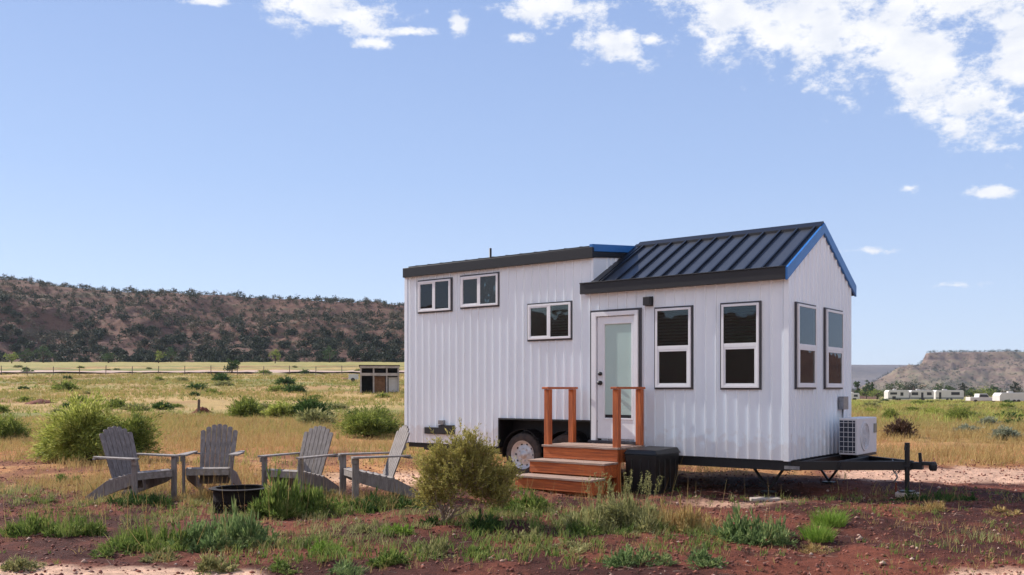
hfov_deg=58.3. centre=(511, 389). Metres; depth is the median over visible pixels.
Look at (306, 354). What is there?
juniper
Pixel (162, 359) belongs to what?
juniper
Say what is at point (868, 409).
field shrub
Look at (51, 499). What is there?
weed clump
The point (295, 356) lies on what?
juniper
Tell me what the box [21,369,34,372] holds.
scrub bush
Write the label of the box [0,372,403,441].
field grass
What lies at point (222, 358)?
juniper
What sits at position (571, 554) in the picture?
fallen twigs
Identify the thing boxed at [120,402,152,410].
scrub bush
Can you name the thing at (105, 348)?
juniper
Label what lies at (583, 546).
weed clump
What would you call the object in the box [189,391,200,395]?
scrub bush
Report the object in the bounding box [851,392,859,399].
camper
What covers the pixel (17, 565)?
weed clump
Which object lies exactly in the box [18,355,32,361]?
juniper
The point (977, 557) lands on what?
sparse grass
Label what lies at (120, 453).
adirondack chair
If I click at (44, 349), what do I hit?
field tree
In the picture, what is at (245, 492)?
fire pit
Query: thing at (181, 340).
juniper
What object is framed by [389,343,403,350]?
juniper
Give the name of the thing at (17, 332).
juniper
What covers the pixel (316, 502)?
weed clump
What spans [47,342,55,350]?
juniper
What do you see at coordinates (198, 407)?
short post
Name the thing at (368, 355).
juniper
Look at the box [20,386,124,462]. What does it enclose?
rabbitbrush
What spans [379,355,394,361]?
juniper
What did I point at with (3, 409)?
scrub bush
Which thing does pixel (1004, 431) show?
field shrub
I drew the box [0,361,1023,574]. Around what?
ground
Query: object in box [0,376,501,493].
green grass
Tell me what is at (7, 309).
juniper
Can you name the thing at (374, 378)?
open shed
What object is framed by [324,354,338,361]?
juniper
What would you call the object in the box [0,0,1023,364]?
sky
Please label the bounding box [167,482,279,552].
weed clump
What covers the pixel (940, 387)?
field tree
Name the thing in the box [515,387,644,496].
porch steps
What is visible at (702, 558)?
weed clump
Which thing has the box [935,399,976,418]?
field shrub
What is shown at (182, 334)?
juniper
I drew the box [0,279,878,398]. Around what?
mesa
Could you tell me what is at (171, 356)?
field tree
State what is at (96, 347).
juniper
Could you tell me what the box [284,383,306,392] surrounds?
scrub bush
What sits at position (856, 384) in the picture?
field tree
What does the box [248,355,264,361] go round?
juniper
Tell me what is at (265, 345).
juniper
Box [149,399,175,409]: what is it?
scrub bush
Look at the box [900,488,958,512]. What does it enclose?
weed clump
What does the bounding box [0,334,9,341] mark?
juniper
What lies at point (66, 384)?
scrub bush
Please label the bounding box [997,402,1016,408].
scrub bush
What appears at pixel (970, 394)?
field tree
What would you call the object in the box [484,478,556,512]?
weed clump
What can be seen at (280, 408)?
field shrub
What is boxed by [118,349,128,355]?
juniper
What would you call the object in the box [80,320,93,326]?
juniper
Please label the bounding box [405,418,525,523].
sagebrush
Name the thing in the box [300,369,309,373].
scrub bush
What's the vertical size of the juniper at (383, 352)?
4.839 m
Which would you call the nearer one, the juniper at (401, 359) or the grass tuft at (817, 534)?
the grass tuft at (817, 534)
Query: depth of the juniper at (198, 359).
294.41 m
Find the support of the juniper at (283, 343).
on the mesa at (53, 322)
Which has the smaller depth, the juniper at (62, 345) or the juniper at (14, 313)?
the juniper at (62, 345)
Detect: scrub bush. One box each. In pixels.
[0,403,11,412]
[16,395,32,401]
[18,385,30,389]
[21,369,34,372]
[49,380,82,390]
[55,402,82,407]
[62,394,86,401]
[103,397,128,408]
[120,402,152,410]
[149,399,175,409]
[173,403,184,406]
[175,376,187,381]
[183,381,208,389]
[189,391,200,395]
[205,388,218,392]
[210,380,234,385]
[211,373,232,380]
[255,369,272,373]
[264,385,285,391]
[273,374,297,384]
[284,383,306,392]
[291,407,343,424]
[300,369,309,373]
[326,402,349,408]
[375,392,390,397]
[862,401,882,407]
[904,406,918,411]
[993,410,1023,417]
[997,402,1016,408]
[1002,416,1022,423]
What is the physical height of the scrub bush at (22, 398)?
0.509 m
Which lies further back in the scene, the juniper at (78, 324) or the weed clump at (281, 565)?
the juniper at (78, 324)
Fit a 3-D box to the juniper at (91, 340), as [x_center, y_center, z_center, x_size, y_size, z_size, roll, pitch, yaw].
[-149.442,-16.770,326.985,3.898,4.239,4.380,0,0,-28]
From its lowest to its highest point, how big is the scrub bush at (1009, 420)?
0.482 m
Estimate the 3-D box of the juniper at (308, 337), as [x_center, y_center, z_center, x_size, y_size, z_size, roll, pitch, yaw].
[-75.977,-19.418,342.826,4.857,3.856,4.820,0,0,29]
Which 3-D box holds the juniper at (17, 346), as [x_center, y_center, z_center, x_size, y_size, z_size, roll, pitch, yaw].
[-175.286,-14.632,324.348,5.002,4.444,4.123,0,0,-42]
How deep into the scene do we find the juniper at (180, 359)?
299.24 m
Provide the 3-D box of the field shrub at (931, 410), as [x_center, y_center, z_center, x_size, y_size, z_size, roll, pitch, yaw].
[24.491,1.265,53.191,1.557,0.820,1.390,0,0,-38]
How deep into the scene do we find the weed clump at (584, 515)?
9.78 m
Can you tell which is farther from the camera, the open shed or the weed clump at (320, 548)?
the open shed
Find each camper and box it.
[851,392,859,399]
[884,389,908,399]
[909,389,933,399]
[933,389,963,400]
[992,391,1023,401]
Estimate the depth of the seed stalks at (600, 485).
11.47 m
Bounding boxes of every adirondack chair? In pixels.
[85,426,180,500]
[178,424,244,493]
[258,426,339,492]
[338,425,418,499]
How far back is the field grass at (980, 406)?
67.03 m
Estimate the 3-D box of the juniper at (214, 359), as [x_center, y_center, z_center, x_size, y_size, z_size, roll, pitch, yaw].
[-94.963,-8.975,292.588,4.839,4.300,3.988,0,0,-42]
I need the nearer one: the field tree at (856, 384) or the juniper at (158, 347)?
the field tree at (856, 384)
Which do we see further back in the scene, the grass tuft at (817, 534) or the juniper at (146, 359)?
the juniper at (146, 359)
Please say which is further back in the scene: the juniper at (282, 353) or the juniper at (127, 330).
the juniper at (127, 330)
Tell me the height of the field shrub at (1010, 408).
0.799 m
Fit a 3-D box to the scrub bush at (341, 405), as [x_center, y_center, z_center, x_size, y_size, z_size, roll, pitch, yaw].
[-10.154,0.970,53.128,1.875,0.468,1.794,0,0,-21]
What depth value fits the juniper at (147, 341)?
332.31 m
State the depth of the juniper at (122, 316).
355.37 m
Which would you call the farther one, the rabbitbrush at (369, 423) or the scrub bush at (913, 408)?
the scrub bush at (913, 408)
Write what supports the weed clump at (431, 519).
on the ground at (785, 564)
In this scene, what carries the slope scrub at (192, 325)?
on the mesa at (53, 322)
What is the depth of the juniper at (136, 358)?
294.24 m
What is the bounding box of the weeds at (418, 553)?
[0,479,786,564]
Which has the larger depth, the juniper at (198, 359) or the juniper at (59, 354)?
the juniper at (59, 354)
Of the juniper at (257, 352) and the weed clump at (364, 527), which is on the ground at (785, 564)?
the weed clump at (364, 527)
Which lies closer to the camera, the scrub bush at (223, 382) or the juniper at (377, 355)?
the scrub bush at (223, 382)
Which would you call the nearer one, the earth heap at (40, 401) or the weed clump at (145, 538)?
the weed clump at (145, 538)
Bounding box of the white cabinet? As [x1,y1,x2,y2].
[388,377,397,391]
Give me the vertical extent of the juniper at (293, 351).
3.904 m
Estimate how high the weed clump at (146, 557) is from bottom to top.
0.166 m
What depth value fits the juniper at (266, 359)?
298.50 m
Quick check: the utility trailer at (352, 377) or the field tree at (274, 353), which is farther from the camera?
the field tree at (274, 353)
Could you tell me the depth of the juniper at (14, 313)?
347.80 m
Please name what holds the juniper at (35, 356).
on the mesa at (53, 322)
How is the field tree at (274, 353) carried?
on the ground at (785, 564)
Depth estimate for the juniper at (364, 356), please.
299.25 m
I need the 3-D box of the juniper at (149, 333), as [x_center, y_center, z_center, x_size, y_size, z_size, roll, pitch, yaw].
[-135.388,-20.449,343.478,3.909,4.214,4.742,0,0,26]
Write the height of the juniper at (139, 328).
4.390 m
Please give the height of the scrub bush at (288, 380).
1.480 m
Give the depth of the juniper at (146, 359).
293.61 m
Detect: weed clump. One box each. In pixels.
[0,486,110,538]
[0,552,46,571]
[11,491,58,503]
[47,474,83,484]
[88,541,134,559]
[89,495,198,552]
[106,481,177,506]
[137,545,180,562]
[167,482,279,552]
[177,465,238,500]
[193,547,239,574]
[239,435,323,520]
[263,556,303,574]
[287,472,339,498]
[293,455,349,517]
[308,536,348,554]
[326,551,372,574]
[337,474,438,512]
[351,524,374,532]
[364,543,412,567]
[376,522,415,536]
[404,531,455,559]
[418,514,442,526]
[462,544,496,557]
[466,506,510,535]
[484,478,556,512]
[500,521,555,543]
[541,539,591,554]
[550,458,682,534]
[567,518,605,535]
[601,530,680,567]
[630,484,726,534]
[685,540,728,569]
[708,477,797,547]
[797,540,833,553]
[883,479,976,501]
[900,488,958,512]
[981,505,1022,516]
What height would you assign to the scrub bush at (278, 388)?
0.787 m
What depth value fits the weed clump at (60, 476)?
14.82 m
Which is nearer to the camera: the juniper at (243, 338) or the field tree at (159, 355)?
the field tree at (159, 355)
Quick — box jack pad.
[895,491,918,497]
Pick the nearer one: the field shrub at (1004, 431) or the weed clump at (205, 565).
the weed clump at (205, 565)
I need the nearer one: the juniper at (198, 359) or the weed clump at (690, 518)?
the weed clump at (690, 518)
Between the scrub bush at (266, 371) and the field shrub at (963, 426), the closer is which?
the field shrub at (963, 426)
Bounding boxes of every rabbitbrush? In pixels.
[0,405,37,441]
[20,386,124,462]
[23,417,69,462]
[98,400,176,459]
[328,399,403,437]
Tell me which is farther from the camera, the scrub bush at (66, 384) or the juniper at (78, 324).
the juniper at (78, 324)
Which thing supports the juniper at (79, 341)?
on the mesa at (53, 322)
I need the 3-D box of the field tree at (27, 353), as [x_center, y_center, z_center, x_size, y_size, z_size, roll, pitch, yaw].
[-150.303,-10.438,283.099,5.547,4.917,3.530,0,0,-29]
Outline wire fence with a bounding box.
[1,366,356,374]
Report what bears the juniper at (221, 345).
on the mesa at (53, 322)
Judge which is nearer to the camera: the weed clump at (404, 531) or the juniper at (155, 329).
the weed clump at (404, 531)
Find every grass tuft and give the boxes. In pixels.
[795,518,840,542]
[807,505,855,526]
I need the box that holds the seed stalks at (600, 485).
[584,472,616,503]
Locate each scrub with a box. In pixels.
[0,273,403,361]
[851,348,1023,391]
[851,389,1023,397]
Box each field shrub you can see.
[224,395,265,416]
[258,398,295,417]
[288,393,336,417]
[865,406,876,412]
[879,407,900,418]
[879,411,918,437]
[920,405,942,414]
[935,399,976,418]
[952,423,984,432]
[973,415,1001,425]
[985,424,1023,440]
[1005,404,1023,413]
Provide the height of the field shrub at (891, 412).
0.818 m
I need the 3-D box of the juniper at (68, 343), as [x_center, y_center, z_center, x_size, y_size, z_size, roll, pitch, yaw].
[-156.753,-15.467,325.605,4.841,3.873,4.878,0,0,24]
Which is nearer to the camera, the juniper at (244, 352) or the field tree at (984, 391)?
the field tree at (984, 391)
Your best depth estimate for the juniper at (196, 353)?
312.84 m
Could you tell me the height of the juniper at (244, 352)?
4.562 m
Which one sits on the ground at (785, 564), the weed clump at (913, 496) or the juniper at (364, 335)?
the weed clump at (913, 496)
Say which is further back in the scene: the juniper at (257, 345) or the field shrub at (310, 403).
the juniper at (257, 345)
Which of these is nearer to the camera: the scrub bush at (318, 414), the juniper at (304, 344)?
the scrub bush at (318, 414)
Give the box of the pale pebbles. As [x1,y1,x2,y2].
[0,458,1019,574]
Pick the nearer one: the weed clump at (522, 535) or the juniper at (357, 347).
the weed clump at (522, 535)
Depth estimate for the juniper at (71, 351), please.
309.71 m
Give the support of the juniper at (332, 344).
on the mesa at (53, 322)
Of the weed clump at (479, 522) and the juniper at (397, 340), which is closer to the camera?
the weed clump at (479, 522)
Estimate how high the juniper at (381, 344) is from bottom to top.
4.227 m
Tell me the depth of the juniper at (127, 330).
341.97 m
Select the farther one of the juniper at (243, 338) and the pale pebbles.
the juniper at (243, 338)
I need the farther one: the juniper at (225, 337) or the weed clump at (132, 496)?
the juniper at (225, 337)
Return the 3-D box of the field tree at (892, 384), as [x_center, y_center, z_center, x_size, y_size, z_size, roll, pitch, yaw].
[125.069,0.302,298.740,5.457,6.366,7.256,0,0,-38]
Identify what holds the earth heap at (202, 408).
on the ground at (785, 564)
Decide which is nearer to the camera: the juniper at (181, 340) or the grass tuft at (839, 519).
the grass tuft at (839, 519)
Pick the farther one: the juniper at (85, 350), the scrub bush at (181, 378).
the juniper at (85, 350)
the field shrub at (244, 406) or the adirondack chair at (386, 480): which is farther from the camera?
the field shrub at (244, 406)
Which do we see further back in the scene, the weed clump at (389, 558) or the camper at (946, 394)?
the camper at (946, 394)
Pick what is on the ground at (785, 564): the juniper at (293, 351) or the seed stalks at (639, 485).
the seed stalks at (639, 485)
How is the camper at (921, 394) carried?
on the ground at (785, 564)
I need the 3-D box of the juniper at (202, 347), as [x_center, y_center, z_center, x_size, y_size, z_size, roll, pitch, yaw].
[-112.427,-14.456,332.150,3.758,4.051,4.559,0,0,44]
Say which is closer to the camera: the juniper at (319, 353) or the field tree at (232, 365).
the field tree at (232, 365)
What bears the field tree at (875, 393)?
on the ground at (785, 564)
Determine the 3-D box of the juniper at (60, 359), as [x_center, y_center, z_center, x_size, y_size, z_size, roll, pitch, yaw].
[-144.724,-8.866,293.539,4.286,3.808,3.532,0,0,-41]
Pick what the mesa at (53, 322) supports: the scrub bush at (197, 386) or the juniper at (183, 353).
the juniper at (183, 353)
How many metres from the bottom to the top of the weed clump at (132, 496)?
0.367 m
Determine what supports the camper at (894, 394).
on the ground at (785, 564)
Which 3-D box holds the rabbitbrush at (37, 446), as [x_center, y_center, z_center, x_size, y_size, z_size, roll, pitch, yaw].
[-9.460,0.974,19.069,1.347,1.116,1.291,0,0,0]
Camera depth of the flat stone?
12.33 m
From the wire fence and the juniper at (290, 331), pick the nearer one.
the wire fence
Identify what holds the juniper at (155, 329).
on the mesa at (53, 322)
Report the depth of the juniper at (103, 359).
299.30 m
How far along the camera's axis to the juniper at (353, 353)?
301.60 m
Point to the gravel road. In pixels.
(272, 371)
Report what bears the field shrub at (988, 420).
on the ground at (785, 564)
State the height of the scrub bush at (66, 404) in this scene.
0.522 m
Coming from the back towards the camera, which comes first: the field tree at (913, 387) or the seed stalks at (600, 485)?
the field tree at (913, 387)
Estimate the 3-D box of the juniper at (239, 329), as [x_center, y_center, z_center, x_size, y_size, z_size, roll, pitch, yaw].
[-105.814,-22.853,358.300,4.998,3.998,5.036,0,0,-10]
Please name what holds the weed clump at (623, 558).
on the ground at (785, 564)
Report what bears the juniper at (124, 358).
on the mesa at (53, 322)
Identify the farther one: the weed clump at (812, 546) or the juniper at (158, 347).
the juniper at (158, 347)
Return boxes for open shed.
[359,365,399,392]
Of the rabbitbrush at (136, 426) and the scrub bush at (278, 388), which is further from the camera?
the scrub bush at (278, 388)
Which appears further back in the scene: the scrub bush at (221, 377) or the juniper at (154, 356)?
the juniper at (154, 356)
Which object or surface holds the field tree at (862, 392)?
on the ground at (785, 564)
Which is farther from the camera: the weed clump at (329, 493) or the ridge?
the ridge
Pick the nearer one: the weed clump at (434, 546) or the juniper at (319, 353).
the weed clump at (434, 546)
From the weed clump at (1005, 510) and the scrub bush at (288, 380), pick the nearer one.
the weed clump at (1005, 510)
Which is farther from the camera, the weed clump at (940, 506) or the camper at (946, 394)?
the camper at (946, 394)
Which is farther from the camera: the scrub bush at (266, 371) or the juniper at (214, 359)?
the juniper at (214, 359)
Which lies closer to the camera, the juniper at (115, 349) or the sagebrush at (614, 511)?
the sagebrush at (614, 511)
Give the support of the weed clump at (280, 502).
on the ground at (785, 564)
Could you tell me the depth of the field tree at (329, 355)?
284.78 m
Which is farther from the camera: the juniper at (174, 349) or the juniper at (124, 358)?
the juniper at (174, 349)
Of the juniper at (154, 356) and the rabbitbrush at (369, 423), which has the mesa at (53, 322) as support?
the juniper at (154, 356)
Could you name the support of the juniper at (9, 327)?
on the mesa at (53, 322)
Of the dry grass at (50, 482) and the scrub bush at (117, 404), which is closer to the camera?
the dry grass at (50, 482)
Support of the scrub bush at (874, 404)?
on the ground at (785, 564)
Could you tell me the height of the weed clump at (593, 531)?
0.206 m
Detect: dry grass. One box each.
[0,411,506,492]
[0,465,434,510]
[494,454,894,494]
[851,409,1023,465]
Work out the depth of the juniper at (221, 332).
355.49 m
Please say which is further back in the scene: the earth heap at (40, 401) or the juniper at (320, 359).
the juniper at (320, 359)
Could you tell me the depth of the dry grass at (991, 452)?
23.00 m
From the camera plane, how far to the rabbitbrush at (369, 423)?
27.78 m
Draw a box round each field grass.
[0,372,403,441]
[851,399,1023,430]
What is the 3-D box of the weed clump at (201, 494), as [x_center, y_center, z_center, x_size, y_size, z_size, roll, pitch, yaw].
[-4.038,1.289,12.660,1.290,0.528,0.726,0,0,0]
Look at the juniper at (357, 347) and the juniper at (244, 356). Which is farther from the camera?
the juniper at (357, 347)
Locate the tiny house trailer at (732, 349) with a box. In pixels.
[403,221,936,492]
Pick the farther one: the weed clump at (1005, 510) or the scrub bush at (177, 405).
the scrub bush at (177, 405)
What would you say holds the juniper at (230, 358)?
on the mesa at (53, 322)
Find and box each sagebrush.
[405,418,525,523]
[590,488,651,531]
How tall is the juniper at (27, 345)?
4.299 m
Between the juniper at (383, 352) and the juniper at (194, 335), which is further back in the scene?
the juniper at (194, 335)
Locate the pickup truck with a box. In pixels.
[966,394,994,401]
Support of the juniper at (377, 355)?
on the mesa at (53, 322)
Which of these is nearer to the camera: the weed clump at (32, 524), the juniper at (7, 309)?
the weed clump at (32, 524)
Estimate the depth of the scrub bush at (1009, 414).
45.04 m
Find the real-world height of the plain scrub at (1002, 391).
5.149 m
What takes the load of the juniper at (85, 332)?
on the mesa at (53, 322)
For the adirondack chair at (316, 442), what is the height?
1.020 m
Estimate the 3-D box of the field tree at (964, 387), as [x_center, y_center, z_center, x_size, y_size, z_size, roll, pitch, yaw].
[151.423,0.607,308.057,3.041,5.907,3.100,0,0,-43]
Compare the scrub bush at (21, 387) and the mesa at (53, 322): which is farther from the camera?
the mesa at (53, 322)
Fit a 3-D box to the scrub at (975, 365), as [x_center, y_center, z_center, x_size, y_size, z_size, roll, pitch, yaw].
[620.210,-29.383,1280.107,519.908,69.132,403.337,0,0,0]
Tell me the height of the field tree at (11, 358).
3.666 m
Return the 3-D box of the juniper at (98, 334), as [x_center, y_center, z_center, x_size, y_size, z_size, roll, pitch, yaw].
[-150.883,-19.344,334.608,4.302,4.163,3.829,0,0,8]
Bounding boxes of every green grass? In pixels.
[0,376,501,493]
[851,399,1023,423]
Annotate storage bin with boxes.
[623,446,680,494]
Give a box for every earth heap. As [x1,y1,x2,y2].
[25,398,54,403]
[192,406,210,413]
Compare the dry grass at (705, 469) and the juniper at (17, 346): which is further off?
the juniper at (17, 346)
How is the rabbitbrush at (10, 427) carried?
on the ground at (785, 564)
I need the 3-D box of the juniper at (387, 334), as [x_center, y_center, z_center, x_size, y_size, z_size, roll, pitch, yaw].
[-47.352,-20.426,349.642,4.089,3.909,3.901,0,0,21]
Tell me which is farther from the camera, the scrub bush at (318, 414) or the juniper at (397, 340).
the juniper at (397, 340)
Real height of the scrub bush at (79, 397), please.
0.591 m
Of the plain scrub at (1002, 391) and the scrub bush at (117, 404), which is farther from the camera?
the plain scrub at (1002, 391)
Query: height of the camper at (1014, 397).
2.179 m
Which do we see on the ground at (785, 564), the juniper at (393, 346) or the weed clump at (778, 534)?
the weed clump at (778, 534)
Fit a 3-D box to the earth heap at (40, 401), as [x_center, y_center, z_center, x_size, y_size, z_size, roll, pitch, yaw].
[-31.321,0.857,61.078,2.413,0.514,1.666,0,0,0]
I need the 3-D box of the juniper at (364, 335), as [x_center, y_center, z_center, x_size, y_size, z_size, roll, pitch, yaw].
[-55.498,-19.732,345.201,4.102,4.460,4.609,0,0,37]
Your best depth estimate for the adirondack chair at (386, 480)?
12.48 m
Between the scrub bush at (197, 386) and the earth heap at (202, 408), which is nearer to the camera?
the earth heap at (202, 408)
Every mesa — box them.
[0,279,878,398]
[860,351,1023,391]
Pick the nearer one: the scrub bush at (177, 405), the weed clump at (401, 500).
the weed clump at (401, 500)
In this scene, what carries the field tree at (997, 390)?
on the ground at (785, 564)
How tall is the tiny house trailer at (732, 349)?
4.003 m
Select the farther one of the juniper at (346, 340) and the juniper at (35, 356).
the juniper at (346, 340)
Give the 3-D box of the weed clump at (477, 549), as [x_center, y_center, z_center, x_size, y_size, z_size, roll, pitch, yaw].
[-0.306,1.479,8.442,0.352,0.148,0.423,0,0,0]
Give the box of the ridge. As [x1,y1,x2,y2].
[851,365,906,389]
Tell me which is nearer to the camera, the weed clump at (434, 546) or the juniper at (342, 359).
the weed clump at (434, 546)
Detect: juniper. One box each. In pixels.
[0,294,9,302]
[0,305,13,313]
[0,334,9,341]
[1,323,16,330]
[8,310,23,317]
[9,342,22,351]
[11,326,22,336]
[16,336,25,344]
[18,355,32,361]
[22,340,36,348]
[29,353,39,360]
[38,357,52,361]
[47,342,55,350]
[49,350,66,358]
[54,355,66,361]
[55,343,66,350]
[55,354,72,361]
[62,346,80,355]
[64,340,77,347]
[71,333,86,339]
[73,322,83,329]
[73,338,87,347]
[76,355,89,361]
[77,330,88,336]
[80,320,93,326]
[81,346,97,355]
[88,336,97,345]
[90,344,102,352]
[92,326,103,333]
[93,332,104,339]
[96,346,110,355]
[99,353,115,361]
[111,347,120,354]
[117,313,129,320]
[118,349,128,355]
[119,354,130,361]
[123,327,135,334]
[130,353,143,361]
[134,323,146,332]
[138,348,148,354]
[140,338,151,346]
[140,353,153,361]
[143,330,155,337]
[146,352,160,361]
[151,326,161,333]
[152,343,164,351]
[159,357,168,361]
[160,337,171,345]
[165,344,179,354]
[169,355,187,361]
[174,336,188,344]
[177,332,187,338]
[178,349,192,357]
[190,332,202,340]
[191,349,201,358]
[191,355,206,361]
[195,344,206,352]
[206,355,219,361]
[211,350,224,358]
[217,340,230,348]
[218,329,228,335]
[220,335,231,341]
[220,352,232,361]
[222,353,236,361]
[228,348,240,354]
[236,326,247,332]
[238,349,254,359]
[238,354,252,361]
[239,335,249,342]
[248,337,262,343]
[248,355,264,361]
[250,349,262,358]
[252,342,261,348]
[257,329,267,335]
[260,342,268,349]
[263,356,272,361]
[266,326,277,334]
[273,350,285,358]
[279,340,289,348]
[283,356,295,361]
[285,327,297,334]
[287,348,297,355]
[288,352,299,360]
[300,339,309,347]
[301,332,315,339]
[301,350,313,356]
[308,337,318,344]
[312,350,325,357]
[315,354,327,361]
[322,329,331,337]
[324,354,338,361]
[325,349,341,356]
[327,342,338,349]
[338,357,347,361]
[344,338,352,347]
[346,345,359,350]
[347,349,360,360]
[359,331,368,340]
[359,350,369,360]
[360,350,374,360]
[374,352,385,359]
[377,349,392,355]
[378,340,385,348]
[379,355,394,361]
[383,331,391,338]
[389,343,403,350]
[395,338,402,345]
[397,355,403,361]
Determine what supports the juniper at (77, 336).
on the mesa at (53, 322)
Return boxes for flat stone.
[749,497,780,501]
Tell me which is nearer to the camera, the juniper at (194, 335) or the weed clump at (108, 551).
the weed clump at (108, 551)
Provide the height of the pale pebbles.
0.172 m
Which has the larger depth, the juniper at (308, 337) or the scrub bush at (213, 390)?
the juniper at (308, 337)
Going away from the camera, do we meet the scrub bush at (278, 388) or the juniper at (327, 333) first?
the scrub bush at (278, 388)
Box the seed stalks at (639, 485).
[623,470,662,505]
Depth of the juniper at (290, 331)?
349.74 m
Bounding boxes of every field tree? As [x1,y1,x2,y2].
[3,352,18,362]
[16,348,34,362]
[34,346,54,362]
[99,351,116,362]
[155,350,165,362]
[165,348,175,361]
[223,359,240,372]
[268,349,280,362]
[323,345,337,361]
[853,381,859,393]
[859,389,869,395]
[862,380,871,398]
[867,388,884,398]
[884,381,909,389]
[900,379,928,389]
[932,382,947,389]
[958,383,968,394]
[965,387,976,396]
[969,386,995,395]
[986,385,1001,394]
[1008,381,1020,392]
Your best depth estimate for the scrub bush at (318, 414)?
34.54 m
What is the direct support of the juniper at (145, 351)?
on the mesa at (53, 322)
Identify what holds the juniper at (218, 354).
on the mesa at (53, 322)
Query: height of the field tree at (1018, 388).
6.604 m
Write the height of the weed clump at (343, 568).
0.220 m
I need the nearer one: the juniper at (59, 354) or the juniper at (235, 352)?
the juniper at (59, 354)
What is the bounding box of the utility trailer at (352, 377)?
[348,374,357,381]
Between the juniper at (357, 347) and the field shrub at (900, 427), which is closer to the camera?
the field shrub at (900, 427)
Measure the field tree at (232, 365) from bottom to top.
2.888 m
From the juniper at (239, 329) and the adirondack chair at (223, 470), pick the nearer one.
the adirondack chair at (223, 470)
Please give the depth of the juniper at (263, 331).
353.15 m
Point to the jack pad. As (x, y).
(898, 493)
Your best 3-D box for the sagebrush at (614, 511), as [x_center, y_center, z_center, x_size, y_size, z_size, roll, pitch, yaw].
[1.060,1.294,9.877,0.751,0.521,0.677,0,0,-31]
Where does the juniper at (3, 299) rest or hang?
on the mesa at (53, 322)
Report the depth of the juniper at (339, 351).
308.01 m
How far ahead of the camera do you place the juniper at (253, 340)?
337.35 m
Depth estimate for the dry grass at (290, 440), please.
23.08 m
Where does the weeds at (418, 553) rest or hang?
on the ground at (785, 564)
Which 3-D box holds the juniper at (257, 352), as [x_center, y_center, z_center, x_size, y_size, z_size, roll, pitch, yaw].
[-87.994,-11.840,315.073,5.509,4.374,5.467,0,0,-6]
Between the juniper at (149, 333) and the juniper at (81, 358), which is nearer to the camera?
the juniper at (81, 358)
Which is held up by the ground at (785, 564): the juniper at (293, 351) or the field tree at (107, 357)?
the field tree at (107, 357)
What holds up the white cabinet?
on the ground at (785, 564)
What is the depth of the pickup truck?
172.00 m
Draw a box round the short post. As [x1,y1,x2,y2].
[197,399,199,413]
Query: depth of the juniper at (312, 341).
334.38 m
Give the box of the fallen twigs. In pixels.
[0,484,1022,574]
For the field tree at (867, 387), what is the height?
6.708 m
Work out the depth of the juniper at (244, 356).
299.47 m
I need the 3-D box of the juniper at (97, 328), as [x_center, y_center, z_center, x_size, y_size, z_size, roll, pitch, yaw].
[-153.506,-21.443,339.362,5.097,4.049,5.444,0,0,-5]
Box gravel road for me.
[0,370,403,372]
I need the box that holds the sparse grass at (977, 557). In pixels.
[5,487,1023,573]
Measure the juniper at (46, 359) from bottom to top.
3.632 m
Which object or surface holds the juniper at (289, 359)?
on the mesa at (53, 322)
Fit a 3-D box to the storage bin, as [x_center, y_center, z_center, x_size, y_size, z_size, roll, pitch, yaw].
[2.035,1.173,13.306,0.540,0.655,0.730,0,0,38]
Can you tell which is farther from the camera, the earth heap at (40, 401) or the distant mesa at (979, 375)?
the distant mesa at (979, 375)
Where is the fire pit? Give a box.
[208,484,269,513]
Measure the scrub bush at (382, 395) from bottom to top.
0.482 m
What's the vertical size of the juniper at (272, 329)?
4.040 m
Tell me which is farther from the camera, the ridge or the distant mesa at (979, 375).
the ridge
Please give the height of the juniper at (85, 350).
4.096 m

